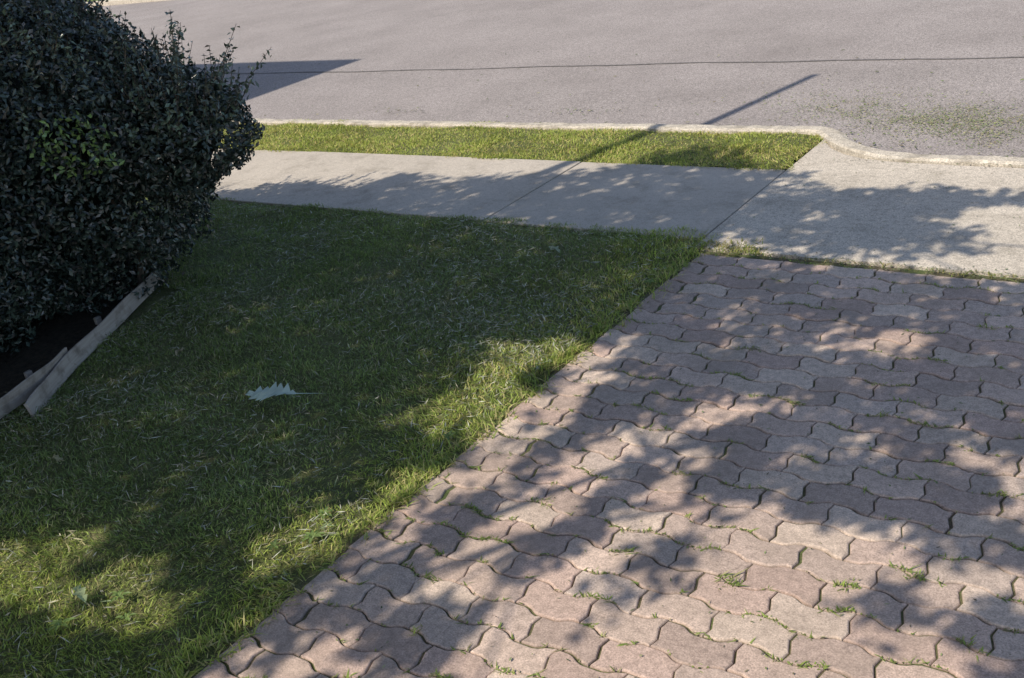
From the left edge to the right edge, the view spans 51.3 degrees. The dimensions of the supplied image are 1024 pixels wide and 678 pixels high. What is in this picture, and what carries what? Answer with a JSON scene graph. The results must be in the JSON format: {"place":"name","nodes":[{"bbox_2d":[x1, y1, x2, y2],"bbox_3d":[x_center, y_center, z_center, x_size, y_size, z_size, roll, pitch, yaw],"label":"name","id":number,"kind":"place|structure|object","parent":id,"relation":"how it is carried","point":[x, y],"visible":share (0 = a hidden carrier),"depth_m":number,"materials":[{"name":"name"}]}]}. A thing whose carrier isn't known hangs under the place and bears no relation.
{"place":"outdoors","nodes":[
{"label":"outdoors","id":0,"kind":"place"},
{"bbox_2d":[0,194,722,677],"bbox_3d":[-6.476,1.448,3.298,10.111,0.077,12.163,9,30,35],"label":"lawn","id":1,"kind":"structure","parent":0,"point":[190,510],"depth_m":3.87,"materials":[{"name":"plant"}]},
{"bbox_2d":[48,454,63,461],"bbox_3d":[-1.579,0.412,3.688,0.078,0.022,0.031,8,27,24],"label":"fallen leaf","id":2,"kind":"object","parent":1,"relation":"on","point":[57,457],"visible":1,"depth_m":3.68,"materials":[{"name":"plant"}]},
{"bbox_2d":[0,261,148,397],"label":"garden bed","id":3,"kind":"object","parent":1,"relation":"on","point":[55,334],"depth_m":4.81,"materials":[{"name":"brown soil"}]},
{"bbox_2d":[0,0,271,362],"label":"hedge","id":4,"kind":"object","parent":3,"relation":"on","point":[105,128],"visible":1,"depth_m":4.63,"materials":[{"name":"green plant"}]},
{"bbox_2d":[73,584,86,604],"bbox_3d":[-1.177,0.699,2.915,0.040,0.023,0.104,-21,28,-29],"label":"fallen leaf","id":5,"kind":"object","parent":1,"relation":"on","point":[80,593],"visible":1,"depth_m":2.92,"materials":[{"name":"green plant"}]},
{"bbox_2d":[0,249,164,418],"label":"garden edging","id":6,"kind":"object","parent":1,"relation":"on","point":[39,387],"visible":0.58,"depth_m":4.42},
{"bbox_2d":[245,382,310,400],"bbox_3d":[-0.811,0.192,3.860,0.357,0.027,0.131,-2,27,22],"label":"fallen leaf","id":7,"kind":"object","parent":1,"relation":"on","point":[259,393],"visible":1,"depth_m":3.89,"materials":[{"name":"plant"}]},
{"bbox_2d":[292,287,310,294],"bbox_3d":[-0.952,-0.219,4.812,0.091,0.024,0.034,-21,22,-18],"label":"fallen leaf","id":8,"kind":"object","parent":1,"relation":"on","point":[298,290],"visible":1,"depth_m":4.81,"materials":[{"name":"plant"}]},
{"bbox_2d":[549,245,559,252],"bbox_3d":[0.198,-0.405,4.810,0.037,0.022,0.117,-15,25,-21],"label":"fallen leaf","id":9,"kind":"object","parent":1,"relation":"on","point":[552,248],"visible":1,"depth_m":4.81,"materials":[{"name":"plant"}]},
{"bbox_2d":[197,149,784,239],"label":"footpath","id":10,"kind":"structure","parent":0,"point":[640,197],"depth_m":5.87,"materials":[{"name":"concrete"}]},
{"bbox_2d":[219,118,826,170],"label":"grass verge","id":11,"kind":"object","parent":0,"point":[766,151],"depth_m":6.59,"materials":[{"name":"plant"}]},
{"bbox_2d":[86,0,1023,157],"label":"road","id":12,"kind":"structure","parent":0,"point":[300,38],"depth_m":9.07,"materials":[{"name":"grey asphalt"}]},
{"bbox_2d":[208,56,1023,73],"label":"road crack seal","id":13,"kind":"object","parent":12,"relation":"on","point":[642,64],"visible":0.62,"depth_m":8.78,"materials":[{"name":"black asphalt"}]},
{"bbox_2d":[691,78,1023,156],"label":"road leaf litter","id":14,"kind":"object","parent":12,"relation":"on","point":[950,113],"visible":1,"depth_m":6.14,"materials":[{"name":"brown plant"}]},
{"bbox_2d":[187,235,1023,677],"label":"paver driveway","id":15,"kind":"structure","parent":0,"point":[515,573],"depth_m":2.90,"materials":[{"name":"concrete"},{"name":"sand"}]},
{"bbox_2d":[224,157,1023,677],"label":"weeds","id":16,"kind":"object","parent":15,"relation":"on","point":[804,377],"visible":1,"depth_m":3.73,"materials":[{"name":"green plant"}]},
{"bbox_2d":[264,36,1023,157],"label":"gutter litter","id":17,"kind":"object","parent":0,"point":[707,98],"visible":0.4,"depth_m":7.52,"materials":[{"name":"brown plant"}]},
{"bbox_2d":[693,140,1023,278],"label":"driveway apron","id":18,"kind":"object","parent":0,"point":[780,214],"visible":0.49,"depth_m":4.68,"materials":[{"name":"concrete"}]},
{"label":"ground","id":19,"kind":"structure","parent":0,"visible":0},
{"bbox_2d":[86,0,165,6],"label":"kerb","id":20,"kind":"structure","parent":19,"relation":"on","point":[114,2],"depth_m":22.76,"materials":[{"name":"concrete"}]},
{"bbox_2d":[239,118,1023,167],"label":"kerb","id":21,"kind":"structure","parent":19,"relation":"on","point":[839,141],"depth_m":6.20,"materials":[{"name":"concrete"}]}
]}

